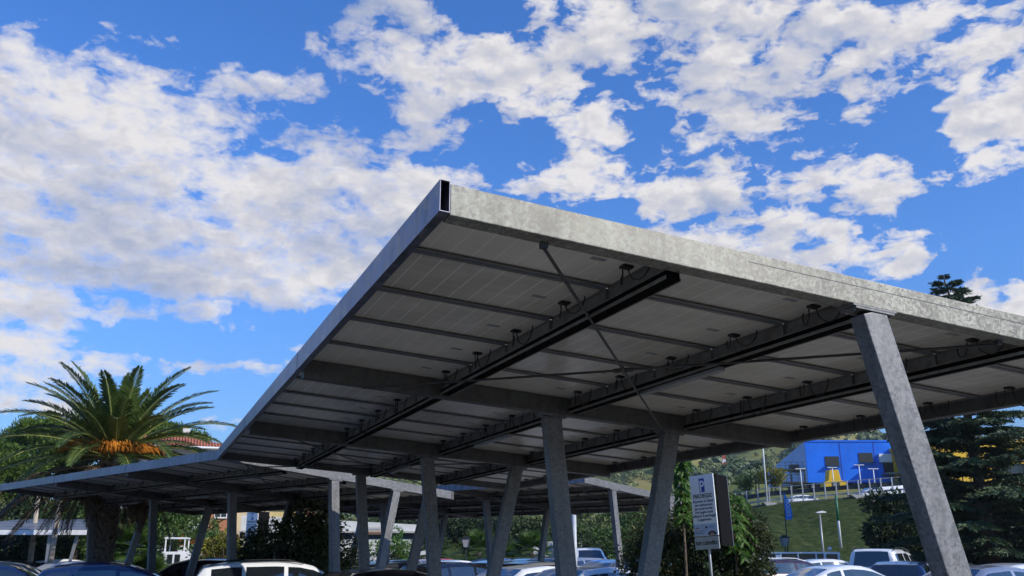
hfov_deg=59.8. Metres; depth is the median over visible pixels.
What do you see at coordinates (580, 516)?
slope shrub
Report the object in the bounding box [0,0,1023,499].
sky
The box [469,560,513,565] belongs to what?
parked car
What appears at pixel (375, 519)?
leafy tree
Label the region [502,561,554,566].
parked car
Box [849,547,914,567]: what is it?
parked car
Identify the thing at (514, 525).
leafy tree
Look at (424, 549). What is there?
fan palm
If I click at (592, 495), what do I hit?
solar carport
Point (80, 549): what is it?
leafy tree
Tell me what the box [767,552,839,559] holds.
glass screen
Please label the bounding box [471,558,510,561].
parked car
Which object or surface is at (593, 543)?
round tree
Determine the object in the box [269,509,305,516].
house
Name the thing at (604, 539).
leafy tree
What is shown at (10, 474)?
pine tree
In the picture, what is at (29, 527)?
solar carport
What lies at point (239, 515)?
house
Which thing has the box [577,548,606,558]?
parked van
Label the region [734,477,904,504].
road railing
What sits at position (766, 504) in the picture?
buttress
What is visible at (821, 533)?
street lamp
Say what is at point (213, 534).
shrub
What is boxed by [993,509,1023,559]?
evergreen tree
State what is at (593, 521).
slope shrub
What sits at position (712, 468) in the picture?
olive grove
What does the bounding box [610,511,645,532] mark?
slope shrub
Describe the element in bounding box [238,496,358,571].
shrub
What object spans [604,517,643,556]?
leafy tree
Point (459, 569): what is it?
parked car
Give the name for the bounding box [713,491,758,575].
sapling
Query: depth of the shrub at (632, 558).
17.22 m
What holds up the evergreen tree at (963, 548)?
on the ground
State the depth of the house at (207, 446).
61.71 m
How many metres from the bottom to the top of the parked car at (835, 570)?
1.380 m
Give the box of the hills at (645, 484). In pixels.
[0,433,1023,555]
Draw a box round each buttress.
[761,503,776,505]
[847,495,864,497]
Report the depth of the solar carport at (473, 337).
8.36 m
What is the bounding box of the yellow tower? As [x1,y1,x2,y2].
[820,470,845,490]
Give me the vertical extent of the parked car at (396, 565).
1.410 m
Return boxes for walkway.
[753,462,806,490]
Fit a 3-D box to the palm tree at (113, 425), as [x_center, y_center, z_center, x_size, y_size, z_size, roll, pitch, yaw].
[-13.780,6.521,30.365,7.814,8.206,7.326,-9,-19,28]
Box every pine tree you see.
[0,409,98,500]
[0,441,54,504]
[52,402,172,463]
[149,420,212,441]
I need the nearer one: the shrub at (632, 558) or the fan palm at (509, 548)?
the shrub at (632, 558)
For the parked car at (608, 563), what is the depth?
33.18 m
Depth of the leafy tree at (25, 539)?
42.99 m
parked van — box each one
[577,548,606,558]
[855,485,902,494]
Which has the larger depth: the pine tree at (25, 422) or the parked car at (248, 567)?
the pine tree at (25, 422)
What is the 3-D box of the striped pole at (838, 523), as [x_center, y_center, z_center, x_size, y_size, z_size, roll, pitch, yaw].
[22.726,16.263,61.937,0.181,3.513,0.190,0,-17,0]
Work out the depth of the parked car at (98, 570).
18.32 m
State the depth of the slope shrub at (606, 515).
83.75 m
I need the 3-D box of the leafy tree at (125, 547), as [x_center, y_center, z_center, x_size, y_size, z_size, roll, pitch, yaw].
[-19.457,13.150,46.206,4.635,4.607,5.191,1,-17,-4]
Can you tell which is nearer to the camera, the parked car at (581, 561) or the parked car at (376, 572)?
the parked car at (376, 572)
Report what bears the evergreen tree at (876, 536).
on the ground
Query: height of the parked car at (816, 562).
1.450 m
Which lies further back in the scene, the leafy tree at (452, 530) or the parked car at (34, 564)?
the leafy tree at (452, 530)
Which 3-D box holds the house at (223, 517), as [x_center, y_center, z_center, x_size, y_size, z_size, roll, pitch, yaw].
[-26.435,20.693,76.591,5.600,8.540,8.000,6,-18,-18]
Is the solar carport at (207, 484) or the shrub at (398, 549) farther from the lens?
the shrub at (398, 549)
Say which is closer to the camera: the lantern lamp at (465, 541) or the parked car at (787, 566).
the parked car at (787, 566)
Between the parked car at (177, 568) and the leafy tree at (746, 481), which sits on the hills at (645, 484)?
the leafy tree at (746, 481)
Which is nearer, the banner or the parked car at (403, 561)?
the parked car at (403, 561)
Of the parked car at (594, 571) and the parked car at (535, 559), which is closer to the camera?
the parked car at (594, 571)
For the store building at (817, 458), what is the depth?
128.37 m
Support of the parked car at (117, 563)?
on the ground
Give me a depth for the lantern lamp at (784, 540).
45.06 m
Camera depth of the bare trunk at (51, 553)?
34.52 m
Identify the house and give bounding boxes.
[115,428,221,552]
[204,514,226,556]
[237,511,268,535]
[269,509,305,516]
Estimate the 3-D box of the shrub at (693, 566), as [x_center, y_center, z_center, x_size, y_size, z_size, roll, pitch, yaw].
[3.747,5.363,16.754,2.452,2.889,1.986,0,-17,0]
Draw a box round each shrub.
[185,527,226,557]
[191,528,245,559]
[236,529,300,561]
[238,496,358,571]
[369,525,411,560]
[513,515,551,537]
[571,513,597,528]
[576,515,611,540]
[598,512,628,525]
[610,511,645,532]
[613,505,709,575]
[659,500,776,575]
[705,507,778,575]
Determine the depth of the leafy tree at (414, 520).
79.28 m
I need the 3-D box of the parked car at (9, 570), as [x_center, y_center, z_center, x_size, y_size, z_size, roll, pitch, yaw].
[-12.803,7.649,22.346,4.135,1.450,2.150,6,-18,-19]
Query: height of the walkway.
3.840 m
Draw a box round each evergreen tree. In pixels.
[856,486,923,560]
[893,503,979,561]
[964,495,1016,559]
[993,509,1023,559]
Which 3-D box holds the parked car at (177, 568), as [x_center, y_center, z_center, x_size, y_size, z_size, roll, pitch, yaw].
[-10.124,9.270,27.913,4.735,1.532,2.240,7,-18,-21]
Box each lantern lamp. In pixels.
[461,536,470,560]
[779,535,789,551]
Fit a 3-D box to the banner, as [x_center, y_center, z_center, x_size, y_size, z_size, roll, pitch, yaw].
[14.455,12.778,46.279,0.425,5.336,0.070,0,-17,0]
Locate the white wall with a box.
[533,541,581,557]
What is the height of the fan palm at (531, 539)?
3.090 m
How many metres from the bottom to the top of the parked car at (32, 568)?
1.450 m
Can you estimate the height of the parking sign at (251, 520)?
3.323 m
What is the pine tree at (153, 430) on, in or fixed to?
on the ground
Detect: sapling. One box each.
[672,461,692,575]
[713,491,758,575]
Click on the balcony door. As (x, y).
(888, 466)
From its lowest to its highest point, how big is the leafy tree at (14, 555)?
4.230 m
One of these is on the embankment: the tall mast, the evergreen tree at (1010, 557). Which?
the tall mast
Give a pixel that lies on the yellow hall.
(1016, 468)
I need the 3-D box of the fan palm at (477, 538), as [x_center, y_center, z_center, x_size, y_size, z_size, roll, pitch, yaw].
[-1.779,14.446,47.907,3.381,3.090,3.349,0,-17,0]
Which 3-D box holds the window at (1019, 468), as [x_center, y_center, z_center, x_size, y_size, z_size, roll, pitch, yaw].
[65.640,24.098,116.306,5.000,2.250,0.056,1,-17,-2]
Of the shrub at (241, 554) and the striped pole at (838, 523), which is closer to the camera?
the shrub at (241, 554)
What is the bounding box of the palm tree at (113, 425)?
[0,361,236,561]
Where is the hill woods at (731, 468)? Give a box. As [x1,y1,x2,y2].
[308,430,982,519]
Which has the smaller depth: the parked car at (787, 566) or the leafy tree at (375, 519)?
the parked car at (787, 566)
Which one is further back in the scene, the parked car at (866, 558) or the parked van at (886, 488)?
the parked van at (886, 488)
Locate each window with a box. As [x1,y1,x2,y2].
[214,514,226,518]
[995,464,1023,473]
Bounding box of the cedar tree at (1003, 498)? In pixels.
[873,274,1023,564]
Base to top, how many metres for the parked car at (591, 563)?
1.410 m
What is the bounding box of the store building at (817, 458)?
[767,440,898,489]
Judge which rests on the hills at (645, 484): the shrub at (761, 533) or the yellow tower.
the yellow tower
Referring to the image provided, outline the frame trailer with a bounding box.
[162,537,190,565]
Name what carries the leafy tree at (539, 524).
on the ground
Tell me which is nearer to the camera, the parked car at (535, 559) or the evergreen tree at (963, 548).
the parked car at (535, 559)
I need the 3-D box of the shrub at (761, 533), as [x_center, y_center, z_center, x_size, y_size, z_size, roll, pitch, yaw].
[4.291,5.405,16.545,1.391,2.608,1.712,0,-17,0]
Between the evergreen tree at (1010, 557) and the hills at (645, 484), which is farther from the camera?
the hills at (645, 484)
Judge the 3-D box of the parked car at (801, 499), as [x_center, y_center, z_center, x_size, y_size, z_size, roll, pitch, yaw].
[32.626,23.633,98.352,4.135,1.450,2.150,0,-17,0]
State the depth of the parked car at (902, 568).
25.95 m
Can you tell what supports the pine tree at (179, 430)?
on the ground
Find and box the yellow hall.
[889,441,1023,487]
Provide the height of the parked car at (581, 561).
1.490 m
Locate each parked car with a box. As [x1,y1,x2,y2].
[0,561,41,573]
[0,563,37,575]
[8,560,41,567]
[35,559,84,564]
[37,561,83,570]
[37,564,156,575]
[54,561,159,575]
[155,558,237,575]
[195,559,324,575]
[319,568,426,575]
[356,562,406,568]
[370,560,421,563]
[401,562,487,575]
[441,560,470,562]
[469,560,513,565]
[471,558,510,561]
[477,565,554,575]
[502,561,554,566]
[505,557,553,561]
[535,566,631,575]
[577,557,600,565]
[581,559,614,565]
[593,560,628,568]
[766,558,815,575]
[785,564,883,575]
[788,495,817,501]
[805,559,848,565]
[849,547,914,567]
[870,560,929,575]
[923,565,1023,575]
[983,563,1023,568]
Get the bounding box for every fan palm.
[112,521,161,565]
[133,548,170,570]
[405,536,452,558]
[453,528,493,560]
[481,541,521,558]
[506,529,553,558]
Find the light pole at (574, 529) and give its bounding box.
[572,515,576,565]
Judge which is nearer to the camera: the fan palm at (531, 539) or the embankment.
the fan palm at (531, 539)
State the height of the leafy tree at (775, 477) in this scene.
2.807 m
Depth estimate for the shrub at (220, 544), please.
38.18 m
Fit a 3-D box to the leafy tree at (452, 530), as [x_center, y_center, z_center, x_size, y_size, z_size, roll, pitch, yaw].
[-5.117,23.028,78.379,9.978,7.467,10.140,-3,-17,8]
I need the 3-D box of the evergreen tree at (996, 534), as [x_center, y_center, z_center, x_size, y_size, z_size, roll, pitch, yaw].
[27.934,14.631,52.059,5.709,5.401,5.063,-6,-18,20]
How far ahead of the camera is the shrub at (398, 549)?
43.10 m
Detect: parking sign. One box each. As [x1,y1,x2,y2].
[245,511,269,542]
[689,473,733,575]
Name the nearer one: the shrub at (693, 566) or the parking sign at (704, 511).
the parking sign at (704, 511)
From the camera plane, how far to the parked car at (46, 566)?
31.15 m
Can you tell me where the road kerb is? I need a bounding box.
[751,495,881,506]
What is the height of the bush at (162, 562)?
1.926 m
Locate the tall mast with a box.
[762,449,767,502]
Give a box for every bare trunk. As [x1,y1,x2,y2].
[27,496,39,560]
[47,500,60,563]
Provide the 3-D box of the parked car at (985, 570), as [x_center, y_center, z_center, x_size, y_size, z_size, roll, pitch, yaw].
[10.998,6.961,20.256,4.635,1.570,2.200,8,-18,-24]
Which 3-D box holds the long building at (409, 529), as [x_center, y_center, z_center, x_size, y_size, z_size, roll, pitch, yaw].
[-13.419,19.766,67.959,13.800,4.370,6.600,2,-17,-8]
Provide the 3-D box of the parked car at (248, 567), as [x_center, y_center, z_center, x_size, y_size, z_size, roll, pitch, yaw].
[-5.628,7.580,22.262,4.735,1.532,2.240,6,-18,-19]
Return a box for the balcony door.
[883,460,893,472]
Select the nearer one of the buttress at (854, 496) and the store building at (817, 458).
the buttress at (854, 496)
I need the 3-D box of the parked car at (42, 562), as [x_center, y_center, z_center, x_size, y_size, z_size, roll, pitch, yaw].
[-19.478,12.849,39.735,4.135,1.450,2.150,6,-18,-19]
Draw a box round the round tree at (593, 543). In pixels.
[577,529,605,554]
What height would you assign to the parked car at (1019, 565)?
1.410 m
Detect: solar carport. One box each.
[0,450,453,575]
[0,519,87,563]
[217,179,1023,575]
[297,477,688,567]
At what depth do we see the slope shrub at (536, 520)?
80.71 m
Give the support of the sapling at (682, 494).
on the ground
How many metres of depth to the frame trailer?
41.14 m
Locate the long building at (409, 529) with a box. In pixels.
[238,515,425,556]
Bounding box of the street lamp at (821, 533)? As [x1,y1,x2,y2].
[815,511,826,551]
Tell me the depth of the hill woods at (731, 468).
229.59 m
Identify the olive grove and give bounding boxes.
[350,431,944,519]
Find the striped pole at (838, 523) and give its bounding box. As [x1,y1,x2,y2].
[835,496,841,547]
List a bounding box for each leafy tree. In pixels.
[0,496,79,560]
[0,501,65,561]
[21,500,121,561]
[114,509,181,560]
[135,509,222,552]
[368,517,451,545]
[405,519,464,541]
[416,517,492,549]
[453,516,498,535]
[456,516,550,545]
[495,516,551,539]
[576,522,635,558]
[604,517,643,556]
[732,469,763,493]
[754,465,787,490]
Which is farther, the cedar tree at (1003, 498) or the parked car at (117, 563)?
the cedar tree at (1003, 498)
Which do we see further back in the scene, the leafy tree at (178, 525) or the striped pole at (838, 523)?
the striped pole at (838, 523)
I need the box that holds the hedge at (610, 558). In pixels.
[447,556,705,573]
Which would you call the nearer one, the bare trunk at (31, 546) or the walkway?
the bare trunk at (31, 546)
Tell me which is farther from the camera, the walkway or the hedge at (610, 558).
the walkway
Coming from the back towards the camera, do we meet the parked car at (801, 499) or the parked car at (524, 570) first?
the parked car at (801, 499)
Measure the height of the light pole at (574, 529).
3.276 m
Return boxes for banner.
[781,481,791,551]
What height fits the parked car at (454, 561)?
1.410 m
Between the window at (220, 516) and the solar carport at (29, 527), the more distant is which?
the window at (220, 516)
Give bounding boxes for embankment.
[340,493,1003,575]

